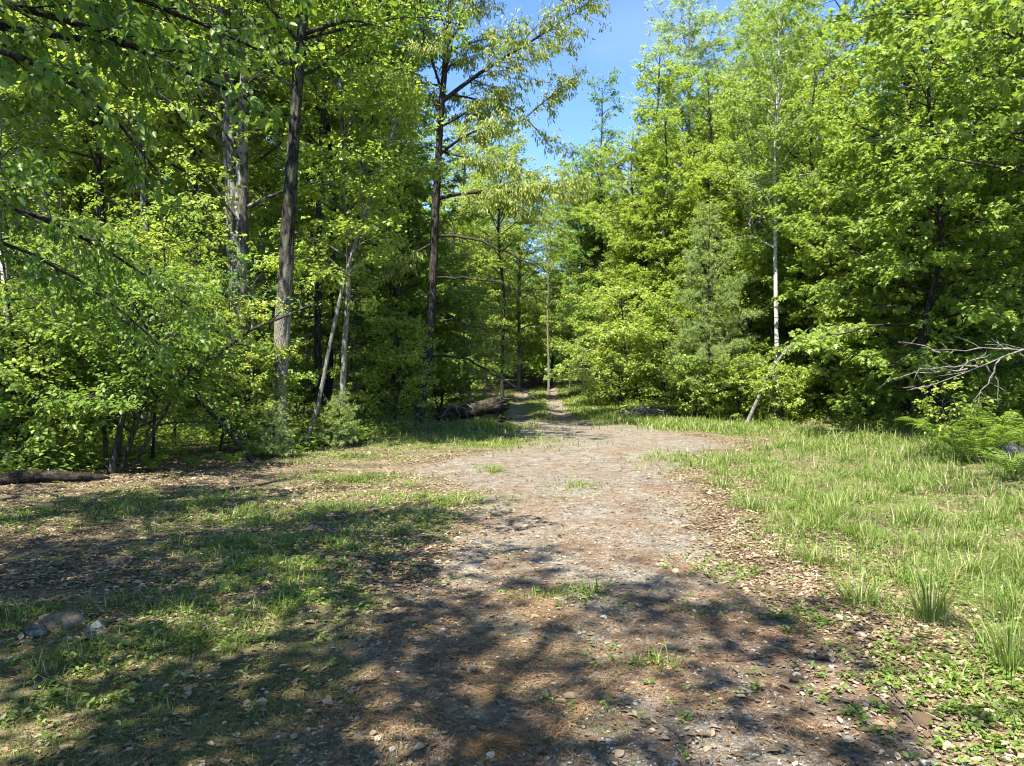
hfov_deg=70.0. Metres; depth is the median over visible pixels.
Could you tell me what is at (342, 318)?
maple tree
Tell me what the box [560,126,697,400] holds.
maple tree
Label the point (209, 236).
sapling
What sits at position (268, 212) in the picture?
maple tree
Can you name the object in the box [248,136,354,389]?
maple tree
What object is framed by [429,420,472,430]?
brush pile
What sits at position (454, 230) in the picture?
maple tree
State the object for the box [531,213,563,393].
half dead tree
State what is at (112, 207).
tree
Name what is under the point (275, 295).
sapling
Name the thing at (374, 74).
young maple
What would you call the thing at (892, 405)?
sapling
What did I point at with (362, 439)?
fern
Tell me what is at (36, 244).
young beech
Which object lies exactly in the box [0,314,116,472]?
shrub
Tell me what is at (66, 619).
stone
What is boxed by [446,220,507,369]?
maple tree
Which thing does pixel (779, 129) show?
birch tree
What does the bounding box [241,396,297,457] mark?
white pine
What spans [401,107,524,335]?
maple tree
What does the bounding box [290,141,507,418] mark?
maple tree
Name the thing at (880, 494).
grass clump
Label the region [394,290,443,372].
sapling
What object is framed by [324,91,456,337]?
tree
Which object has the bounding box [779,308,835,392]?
young beech
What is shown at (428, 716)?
twig
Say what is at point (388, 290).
maple tree
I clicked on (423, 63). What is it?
tree
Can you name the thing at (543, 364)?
wood
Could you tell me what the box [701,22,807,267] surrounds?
aspen tree
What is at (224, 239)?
maple tree
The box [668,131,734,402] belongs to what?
maple tree
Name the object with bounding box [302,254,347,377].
maple tree
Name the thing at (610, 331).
sapling
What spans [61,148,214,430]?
sapling
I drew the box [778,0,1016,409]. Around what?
maple tree
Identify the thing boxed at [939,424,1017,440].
fern
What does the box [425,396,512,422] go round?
fallen log
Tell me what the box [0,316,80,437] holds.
sapling
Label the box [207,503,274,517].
grass clump
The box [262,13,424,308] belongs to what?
tree
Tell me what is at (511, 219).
maple tree
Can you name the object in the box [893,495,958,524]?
grass clump
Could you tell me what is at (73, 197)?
sapling
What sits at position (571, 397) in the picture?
verge grass
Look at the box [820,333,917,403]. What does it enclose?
young beech
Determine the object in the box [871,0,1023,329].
maple tree
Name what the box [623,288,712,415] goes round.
sapling
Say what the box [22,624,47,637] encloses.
stone
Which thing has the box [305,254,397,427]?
sapling
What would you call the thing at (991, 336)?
sapling
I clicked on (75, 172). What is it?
tree
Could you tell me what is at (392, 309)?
sapling
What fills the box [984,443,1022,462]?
stone
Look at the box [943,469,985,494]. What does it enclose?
grass clump
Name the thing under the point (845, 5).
maple tree
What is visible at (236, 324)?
sapling
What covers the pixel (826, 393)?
young beech
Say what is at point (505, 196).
cherry tree
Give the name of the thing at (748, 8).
aspen tree
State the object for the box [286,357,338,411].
shrub
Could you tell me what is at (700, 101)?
maple tree
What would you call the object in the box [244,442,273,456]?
fern
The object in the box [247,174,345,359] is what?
maple tree
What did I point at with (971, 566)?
grass clump
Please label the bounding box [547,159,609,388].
tree
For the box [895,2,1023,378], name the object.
maple tree
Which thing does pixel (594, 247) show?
maple tree
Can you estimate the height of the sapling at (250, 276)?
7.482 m
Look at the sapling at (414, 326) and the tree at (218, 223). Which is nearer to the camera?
the sapling at (414, 326)
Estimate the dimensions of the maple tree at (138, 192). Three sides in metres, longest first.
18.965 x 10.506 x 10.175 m
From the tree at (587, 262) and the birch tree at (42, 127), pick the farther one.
the tree at (587, 262)
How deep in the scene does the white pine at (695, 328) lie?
26.77 m
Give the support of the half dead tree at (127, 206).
on the ground at (550, 460)
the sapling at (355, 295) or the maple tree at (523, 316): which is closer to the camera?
the sapling at (355, 295)
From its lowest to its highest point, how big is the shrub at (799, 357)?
3.301 m
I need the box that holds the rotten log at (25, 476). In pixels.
[0,469,110,484]
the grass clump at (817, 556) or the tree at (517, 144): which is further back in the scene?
the tree at (517, 144)
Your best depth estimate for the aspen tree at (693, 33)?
38.16 m
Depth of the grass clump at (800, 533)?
7.12 m
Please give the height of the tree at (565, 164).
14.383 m
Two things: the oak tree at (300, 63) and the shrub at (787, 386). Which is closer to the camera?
the oak tree at (300, 63)
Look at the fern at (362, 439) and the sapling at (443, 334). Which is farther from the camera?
the sapling at (443, 334)
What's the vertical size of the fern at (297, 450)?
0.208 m
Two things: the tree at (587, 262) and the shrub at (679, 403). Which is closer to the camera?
the shrub at (679, 403)
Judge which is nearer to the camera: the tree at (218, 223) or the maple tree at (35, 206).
the maple tree at (35, 206)
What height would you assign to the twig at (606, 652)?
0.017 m
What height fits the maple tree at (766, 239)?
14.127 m
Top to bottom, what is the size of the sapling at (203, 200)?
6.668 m
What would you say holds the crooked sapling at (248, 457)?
on the ground at (550, 460)
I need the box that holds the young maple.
[248,0,426,438]
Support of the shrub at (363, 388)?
on the ground at (550, 460)
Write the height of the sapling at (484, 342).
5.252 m
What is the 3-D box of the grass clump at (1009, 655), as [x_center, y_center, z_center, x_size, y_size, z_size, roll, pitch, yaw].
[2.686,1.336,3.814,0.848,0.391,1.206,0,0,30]
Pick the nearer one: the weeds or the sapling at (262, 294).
the weeds
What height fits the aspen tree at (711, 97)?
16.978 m
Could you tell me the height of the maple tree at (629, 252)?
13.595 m
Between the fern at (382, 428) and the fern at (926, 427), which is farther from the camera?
the fern at (382, 428)
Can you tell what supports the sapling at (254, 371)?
on the ground at (550, 460)
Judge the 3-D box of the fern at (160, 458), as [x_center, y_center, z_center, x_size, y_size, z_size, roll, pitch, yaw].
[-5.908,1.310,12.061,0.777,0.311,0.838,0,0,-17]
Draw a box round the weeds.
[0,438,1023,765]
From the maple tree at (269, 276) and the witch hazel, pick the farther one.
the maple tree at (269, 276)
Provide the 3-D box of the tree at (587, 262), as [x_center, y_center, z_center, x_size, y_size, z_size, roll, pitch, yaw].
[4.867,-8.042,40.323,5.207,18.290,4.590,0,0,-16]
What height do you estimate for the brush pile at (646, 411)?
0.939 m
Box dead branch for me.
[879,337,1023,406]
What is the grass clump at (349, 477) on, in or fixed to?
on the ground at (550, 460)
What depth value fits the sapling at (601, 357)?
37.42 m
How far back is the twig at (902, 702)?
3.34 m
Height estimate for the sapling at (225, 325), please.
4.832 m
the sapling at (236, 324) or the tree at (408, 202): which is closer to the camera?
the sapling at (236, 324)
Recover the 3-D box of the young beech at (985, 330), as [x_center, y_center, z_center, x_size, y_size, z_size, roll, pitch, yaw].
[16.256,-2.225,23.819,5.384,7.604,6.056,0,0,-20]
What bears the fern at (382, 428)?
on the ground at (550, 460)
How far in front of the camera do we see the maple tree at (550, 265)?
51.05 m
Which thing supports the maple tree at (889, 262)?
on the ground at (550, 460)
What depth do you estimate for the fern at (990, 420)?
15.37 m
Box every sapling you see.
[0,118,83,463]
[0,187,141,466]
[0,188,127,435]
[0,285,67,423]
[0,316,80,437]
[3,196,94,326]
[4,206,261,453]
[57,201,177,443]
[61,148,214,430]
[102,163,235,458]
[126,166,255,447]
[128,291,314,462]
[147,283,271,426]
[155,189,276,431]
[161,283,300,452]
[198,241,303,439]
[208,223,276,329]
[227,218,315,384]
[247,342,265,405]
[248,268,298,393]
[265,277,335,419]
[273,263,325,389]
[293,208,374,404]
[294,274,380,375]
[304,308,354,380]
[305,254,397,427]
[306,191,411,427]
[335,309,444,430]
[350,273,425,419]
[363,286,408,409]
[390,298,482,412]
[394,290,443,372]
[408,285,529,408]
[543,287,634,405]
[554,278,679,413]
[585,310,628,396]
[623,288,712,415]
[656,308,721,395]
[825,301,917,412]
[883,277,971,361]
[884,288,973,412]
[961,302,1023,414]
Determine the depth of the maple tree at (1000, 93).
15.48 m
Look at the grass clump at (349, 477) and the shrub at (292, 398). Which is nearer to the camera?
the grass clump at (349, 477)
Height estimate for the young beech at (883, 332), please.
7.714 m
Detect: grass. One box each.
[0,401,1023,746]
[418,379,747,431]
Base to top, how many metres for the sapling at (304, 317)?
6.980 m
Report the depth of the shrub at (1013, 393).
17.50 m
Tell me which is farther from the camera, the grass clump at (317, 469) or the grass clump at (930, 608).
the grass clump at (317, 469)
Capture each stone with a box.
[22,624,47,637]
[38,610,90,632]
[82,620,106,633]
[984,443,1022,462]
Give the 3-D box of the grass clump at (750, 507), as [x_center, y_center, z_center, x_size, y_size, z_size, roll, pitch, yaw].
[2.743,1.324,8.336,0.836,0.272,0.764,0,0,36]
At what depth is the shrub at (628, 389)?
35.93 m
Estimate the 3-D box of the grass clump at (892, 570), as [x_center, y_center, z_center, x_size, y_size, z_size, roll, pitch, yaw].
[3.075,1.427,5.752,1.169,0.299,0.926,0,0,24]
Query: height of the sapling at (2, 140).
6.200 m
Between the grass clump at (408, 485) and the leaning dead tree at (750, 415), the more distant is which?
the leaning dead tree at (750, 415)
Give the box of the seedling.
[912,377,1005,455]
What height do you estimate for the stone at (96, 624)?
0.108 m
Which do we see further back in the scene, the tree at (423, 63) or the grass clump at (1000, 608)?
the tree at (423, 63)
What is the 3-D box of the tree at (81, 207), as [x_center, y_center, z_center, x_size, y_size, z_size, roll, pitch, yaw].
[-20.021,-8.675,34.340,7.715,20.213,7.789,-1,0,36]
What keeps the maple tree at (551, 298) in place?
on the ground at (550, 460)
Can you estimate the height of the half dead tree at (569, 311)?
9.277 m
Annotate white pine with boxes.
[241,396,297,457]
[304,387,361,447]
[604,188,699,400]
[643,198,767,418]
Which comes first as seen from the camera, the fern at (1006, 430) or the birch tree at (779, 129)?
the fern at (1006, 430)
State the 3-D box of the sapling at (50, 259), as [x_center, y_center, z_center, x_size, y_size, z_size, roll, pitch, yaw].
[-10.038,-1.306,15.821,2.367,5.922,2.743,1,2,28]
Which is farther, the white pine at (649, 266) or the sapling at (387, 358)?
the white pine at (649, 266)
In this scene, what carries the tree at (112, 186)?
on the ground at (550, 460)
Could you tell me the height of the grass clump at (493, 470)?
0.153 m
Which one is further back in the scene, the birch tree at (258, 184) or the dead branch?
the birch tree at (258, 184)
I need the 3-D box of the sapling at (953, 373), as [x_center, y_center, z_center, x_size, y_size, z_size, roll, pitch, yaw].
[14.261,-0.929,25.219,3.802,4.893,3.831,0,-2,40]
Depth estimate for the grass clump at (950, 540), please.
6.73 m
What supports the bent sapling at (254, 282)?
on the ground at (550, 460)
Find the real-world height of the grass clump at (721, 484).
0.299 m
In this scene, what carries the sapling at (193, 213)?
on the ground at (550, 460)
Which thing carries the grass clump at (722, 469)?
on the ground at (550, 460)
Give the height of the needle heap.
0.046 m
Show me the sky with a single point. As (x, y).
(619, 46)
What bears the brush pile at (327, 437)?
on the ground at (550, 460)
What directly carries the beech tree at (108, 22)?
on the ground at (550, 460)
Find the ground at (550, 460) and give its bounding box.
[0,376,1023,765]
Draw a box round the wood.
[0,184,831,379]
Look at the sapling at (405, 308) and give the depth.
24.87 m
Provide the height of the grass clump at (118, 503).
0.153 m
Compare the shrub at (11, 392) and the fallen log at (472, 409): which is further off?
the fallen log at (472, 409)
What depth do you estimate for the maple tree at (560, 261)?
59.73 m
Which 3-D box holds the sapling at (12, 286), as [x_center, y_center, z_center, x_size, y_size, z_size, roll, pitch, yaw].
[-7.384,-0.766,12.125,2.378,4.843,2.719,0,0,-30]
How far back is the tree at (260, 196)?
34.45 m
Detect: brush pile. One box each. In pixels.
[292,421,346,449]
[354,408,438,432]
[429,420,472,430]
[493,364,571,388]
[616,402,674,417]
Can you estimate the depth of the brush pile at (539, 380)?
55.76 m
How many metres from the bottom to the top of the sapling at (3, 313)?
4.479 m
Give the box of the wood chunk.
[495,412,513,422]
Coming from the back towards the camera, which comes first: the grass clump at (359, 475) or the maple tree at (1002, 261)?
the maple tree at (1002, 261)
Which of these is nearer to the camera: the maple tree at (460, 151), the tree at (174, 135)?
the tree at (174, 135)
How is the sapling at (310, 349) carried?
on the ground at (550, 460)
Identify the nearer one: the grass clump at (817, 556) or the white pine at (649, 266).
the grass clump at (817, 556)
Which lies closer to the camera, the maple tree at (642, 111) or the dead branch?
the dead branch
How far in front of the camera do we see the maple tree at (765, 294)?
34.20 m
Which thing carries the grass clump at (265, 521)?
on the ground at (550, 460)
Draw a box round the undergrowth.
[0,388,1023,481]
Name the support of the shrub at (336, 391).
on the ground at (550, 460)
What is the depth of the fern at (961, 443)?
12.56 m
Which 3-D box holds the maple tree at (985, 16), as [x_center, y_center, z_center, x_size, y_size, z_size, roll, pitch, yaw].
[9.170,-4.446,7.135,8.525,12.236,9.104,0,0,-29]
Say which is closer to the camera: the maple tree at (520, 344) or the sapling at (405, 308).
the sapling at (405, 308)
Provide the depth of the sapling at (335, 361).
27.55 m
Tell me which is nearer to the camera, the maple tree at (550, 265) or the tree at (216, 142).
the tree at (216, 142)
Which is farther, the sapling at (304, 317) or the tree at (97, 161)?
the sapling at (304, 317)
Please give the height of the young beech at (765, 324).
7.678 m
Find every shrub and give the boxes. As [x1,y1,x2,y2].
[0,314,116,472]
[0,316,119,465]
[180,330,321,446]
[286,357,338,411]
[300,401,355,443]
[332,347,371,397]
[333,346,416,416]
[611,372,645,400]
[662,354,747,419]
[688,353,784,420]
[730,360,818,420]
[732,337,824,418]
[773,364,839,417]
[821,362,909,420]
[935,371,1023,430]
[964,318,1023,431]
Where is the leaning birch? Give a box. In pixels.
[239,65,467,447]
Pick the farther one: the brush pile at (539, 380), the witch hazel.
the brush pile at (539, 380)
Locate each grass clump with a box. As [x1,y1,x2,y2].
[99,496,148,509]
[158,493,219,505]
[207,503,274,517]
[248,509,290,524]
[299,462,330,472]
[315,471,372,482]
[343,469,379,480]
[393,477,424,487]
[476,464,507,472]
[696,469,752,489]
[701,461,734,475]
[728,489,783,511]
[751,510,862,544]
[753,473,808,487]
[778,535,844,566]
[800,482,861,519]
[815,564,920,608]
[844,545,988,593]
[847,479,901,502]
[851,555,1016,625]
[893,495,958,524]
[914,539,1022,580]
[918,519,988,551]
[934,566,1023,623]
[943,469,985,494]
[945,600,1023,672]
[968,496,1017,518]
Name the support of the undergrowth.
on the ground at (550, 460)
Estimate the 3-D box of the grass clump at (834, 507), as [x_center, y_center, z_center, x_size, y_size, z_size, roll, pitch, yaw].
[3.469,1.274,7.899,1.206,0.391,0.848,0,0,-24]
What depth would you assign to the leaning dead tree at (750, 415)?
24.56 m
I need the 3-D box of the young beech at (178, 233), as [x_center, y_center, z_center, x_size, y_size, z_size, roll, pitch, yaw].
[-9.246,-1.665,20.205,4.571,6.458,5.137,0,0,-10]
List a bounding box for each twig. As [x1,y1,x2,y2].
[410,707,480,746]
[432,622,463,633]
[514,524,544,529]
[547,698,579,756]
[590,644,622,673]
[662,723,688,749]
[726,627,824,661]
[892,688,953,754]
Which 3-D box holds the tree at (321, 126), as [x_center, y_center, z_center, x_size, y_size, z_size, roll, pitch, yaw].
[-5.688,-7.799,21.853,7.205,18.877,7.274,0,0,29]
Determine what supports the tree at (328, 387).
on the ground at (550, 460)
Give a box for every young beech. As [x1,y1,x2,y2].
[0,207,143,424]
[87,210,269,424]
[713,235,836,398]
[721,257,800,385]
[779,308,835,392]
[800,311,857,398]
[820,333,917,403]
[825,221,972,405]
[923,210,1023,413]
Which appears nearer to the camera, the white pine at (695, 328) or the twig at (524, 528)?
the twig at (524, 528)
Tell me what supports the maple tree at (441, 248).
on the ground at (550, 460)
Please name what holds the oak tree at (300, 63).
on the ground at (550, 460)
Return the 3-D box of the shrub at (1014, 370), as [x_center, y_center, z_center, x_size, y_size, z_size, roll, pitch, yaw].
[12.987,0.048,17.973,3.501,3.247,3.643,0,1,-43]
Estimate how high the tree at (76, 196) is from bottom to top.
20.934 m
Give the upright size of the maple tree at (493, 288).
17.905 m
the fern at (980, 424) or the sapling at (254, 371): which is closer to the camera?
the fern at (980, 424)
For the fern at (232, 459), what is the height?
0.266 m
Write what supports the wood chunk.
on the ground at (550, 460)
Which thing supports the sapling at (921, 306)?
on the ground at (550, 460)
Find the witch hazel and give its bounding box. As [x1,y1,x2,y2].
[14,257,263,473]
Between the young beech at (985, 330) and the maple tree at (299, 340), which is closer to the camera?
the young beech at (985, 330)
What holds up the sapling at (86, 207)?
on the ground at (550, 460)
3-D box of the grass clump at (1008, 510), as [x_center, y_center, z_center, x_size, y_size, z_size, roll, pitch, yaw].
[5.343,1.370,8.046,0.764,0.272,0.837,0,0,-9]
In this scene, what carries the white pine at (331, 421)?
on the ground at (550, 460)
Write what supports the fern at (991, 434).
on the ground at (550, 460)
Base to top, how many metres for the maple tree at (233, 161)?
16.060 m
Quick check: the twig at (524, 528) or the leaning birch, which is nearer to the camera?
the twig at (524, 528)
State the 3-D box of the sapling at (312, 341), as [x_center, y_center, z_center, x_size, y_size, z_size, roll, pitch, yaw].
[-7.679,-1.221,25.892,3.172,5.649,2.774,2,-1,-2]
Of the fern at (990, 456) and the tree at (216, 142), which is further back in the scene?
the tree at (216, 142)
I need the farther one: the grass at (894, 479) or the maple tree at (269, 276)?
the maple tree at (269, 276)
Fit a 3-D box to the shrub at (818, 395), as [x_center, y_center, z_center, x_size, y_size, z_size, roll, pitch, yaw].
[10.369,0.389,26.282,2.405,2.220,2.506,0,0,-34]
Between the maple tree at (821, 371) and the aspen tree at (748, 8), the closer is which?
the maple tree at (821, 371)
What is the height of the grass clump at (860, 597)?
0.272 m
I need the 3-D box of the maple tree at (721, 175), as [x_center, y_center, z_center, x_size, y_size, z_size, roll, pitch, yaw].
[9.564,-5.803,30.911,7.775,14.493,8.029,0,1,41]
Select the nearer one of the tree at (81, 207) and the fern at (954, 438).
the fern at (954, 438)
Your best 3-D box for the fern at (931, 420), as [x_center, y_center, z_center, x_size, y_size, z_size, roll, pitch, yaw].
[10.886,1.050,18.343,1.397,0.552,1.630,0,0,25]
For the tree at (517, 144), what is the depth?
37.41 m
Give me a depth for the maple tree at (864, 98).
22.63 m
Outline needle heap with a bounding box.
[420,721,553,765]
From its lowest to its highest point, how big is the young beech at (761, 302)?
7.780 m
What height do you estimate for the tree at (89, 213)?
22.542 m
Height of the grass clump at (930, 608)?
0.464 m
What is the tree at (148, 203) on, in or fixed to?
on the ground at (550, 460)
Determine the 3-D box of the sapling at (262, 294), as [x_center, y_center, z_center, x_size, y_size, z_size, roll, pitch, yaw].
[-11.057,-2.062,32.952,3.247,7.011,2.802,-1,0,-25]
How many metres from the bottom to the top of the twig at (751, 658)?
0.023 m
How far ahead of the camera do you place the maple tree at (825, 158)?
38.23 m
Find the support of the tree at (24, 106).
on the ground at (550, 460)
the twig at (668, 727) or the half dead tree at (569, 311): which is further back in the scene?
the half dead tree at (569, 311)
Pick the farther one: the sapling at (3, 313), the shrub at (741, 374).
the shrub at (741, 374)
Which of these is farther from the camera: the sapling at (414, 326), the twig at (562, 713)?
the sapling at (414, 326)
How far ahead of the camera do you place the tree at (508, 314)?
66.83 m
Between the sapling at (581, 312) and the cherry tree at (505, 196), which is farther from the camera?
the sapling at (581, 312)
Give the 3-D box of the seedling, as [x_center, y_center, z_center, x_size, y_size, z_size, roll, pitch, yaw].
[8.139,0.753,13.338,1.444,1.756,1.727,0,1,39]
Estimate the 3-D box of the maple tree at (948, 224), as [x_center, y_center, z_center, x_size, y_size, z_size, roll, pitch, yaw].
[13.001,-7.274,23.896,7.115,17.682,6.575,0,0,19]
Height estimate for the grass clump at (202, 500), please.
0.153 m
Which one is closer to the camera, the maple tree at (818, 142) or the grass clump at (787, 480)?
the grass clump at (787, 480)
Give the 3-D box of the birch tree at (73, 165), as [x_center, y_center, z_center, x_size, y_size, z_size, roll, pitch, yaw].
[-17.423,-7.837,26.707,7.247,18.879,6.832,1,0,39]
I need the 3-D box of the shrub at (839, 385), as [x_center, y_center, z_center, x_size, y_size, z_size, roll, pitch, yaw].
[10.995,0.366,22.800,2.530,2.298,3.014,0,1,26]
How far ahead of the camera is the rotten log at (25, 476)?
10.51 m
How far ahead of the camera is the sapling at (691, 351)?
33.28 m
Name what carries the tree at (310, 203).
on the ground at (550, 460)
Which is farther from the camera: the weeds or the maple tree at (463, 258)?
the maple tree at (463, 258)
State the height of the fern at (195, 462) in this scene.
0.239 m
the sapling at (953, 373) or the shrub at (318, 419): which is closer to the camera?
the shrub at (318, 419)
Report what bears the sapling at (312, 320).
on the ground at (550, 460)
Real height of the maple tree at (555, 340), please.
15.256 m
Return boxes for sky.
[136,0,1021,283]
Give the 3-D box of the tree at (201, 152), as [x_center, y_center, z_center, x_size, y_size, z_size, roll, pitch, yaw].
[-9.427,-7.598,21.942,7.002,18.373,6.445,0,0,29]
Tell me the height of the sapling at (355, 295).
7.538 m
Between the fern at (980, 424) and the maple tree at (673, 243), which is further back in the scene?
the maple tree at (673, 243)
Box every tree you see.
[0,0,122,320]
[0,0,277,434]
[0,0,402,376]
[0,11,137,317]
[1,0,125,320]
[2,0,176,333]
[2,1,57,168]
[2,33,156,228]
[2,55,80,316]
[11,138,122,320]
[18,51,168,248]
[46,190,123,260]
[48,0,384,440]
[64,0,320,431]
[67,4,364,373]
[69,164,168,233]
[71,94,225,307]
[82,3,302,224]
[91,79,158,413]
[107,58,219,241]
[108,0,319,416]
[157,84,286,218]
[165,161,278,324]
[187,154,281,277]
[190,152,282,281]
[197,0,473,450]
[218,130,333,386]
[233,0,461,422]
[246,142,308,361]
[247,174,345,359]
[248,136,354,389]
[252,38,348,394]
[260,0,412,412]
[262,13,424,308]
[276,286,305,372]
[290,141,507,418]
[298,0,454,413]
[299,187,429,363]
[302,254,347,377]
[307,4,470,411]
[322,193,421,350]
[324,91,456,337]
[355,125,431,258]
[358,0,611,426]
[381,248,497,407]
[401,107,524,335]
[420,147,518,340]
[421,193,517,396]
[439,100,553,397]
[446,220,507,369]
[465,204,546,381]
[473,172,571,388]
[485,216,526,381]
[505,227,545,374]
[508,210,588,378]
[517,184,612,385]
[523,147,637,382]
[527,137,628,395]
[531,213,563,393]
[542,194,611,331]
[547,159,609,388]
[553,176,637,379]
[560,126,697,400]
[561,260,577,386]
[562,67,630,396]
[582,126,687,402]
[593,27,706,400]
[593,89,736,403]
[599,122,720,287]
[622,0,768,250]
[649,112,711,281]
[650,66,822,406]
[659,63,763,388]
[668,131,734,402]
[672,77,768,286]
[700,0,843,421]
[700,47,788,362]
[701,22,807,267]
[703,36,884,363]
[711,53,873,407]
[714,0,867,362]
[721,0,926,411]
[740,64,878,338]
[746,323,814,423]
[759,94,1000,421]
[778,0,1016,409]
[783,0,1023,430]
[794,0,1019,419]
[808,0,1023,225]
[834,0,1023,420]
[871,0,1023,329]
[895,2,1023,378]
[913,0,1023,129]
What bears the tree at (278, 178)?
on the ground at (550, 460)
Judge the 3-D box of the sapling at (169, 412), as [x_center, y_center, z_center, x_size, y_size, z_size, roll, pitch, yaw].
[-7.228,-0.799,13.805,4.085,5.043,3.853,1,2,31]
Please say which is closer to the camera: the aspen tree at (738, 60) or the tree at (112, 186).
the tree at (112, 186)
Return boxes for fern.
[128,452,178,470]
[178,453,216,467]
[210,450,252,464]
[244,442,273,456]
[284,446,309,456]
[351,430,381,443]
[373,426,394,435]
[894,416,980,439]
[916,413,971,434]
[917,433,1017,462]
[936,433,980,450]
[937,429,1023,461]
[939,415,999,432]
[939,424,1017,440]
[960,409,1023,437]
[966,447,1023,477]
[987,423,1023,445]
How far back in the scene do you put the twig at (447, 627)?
4.49 m
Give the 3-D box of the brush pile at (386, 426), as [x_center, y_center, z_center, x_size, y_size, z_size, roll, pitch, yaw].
[-3.578,1.268,20.579,3.034,1.098,2.021,0,0,0]
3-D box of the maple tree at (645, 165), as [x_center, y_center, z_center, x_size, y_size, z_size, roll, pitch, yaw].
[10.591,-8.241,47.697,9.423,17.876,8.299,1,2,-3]
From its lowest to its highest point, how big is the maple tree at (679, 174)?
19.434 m

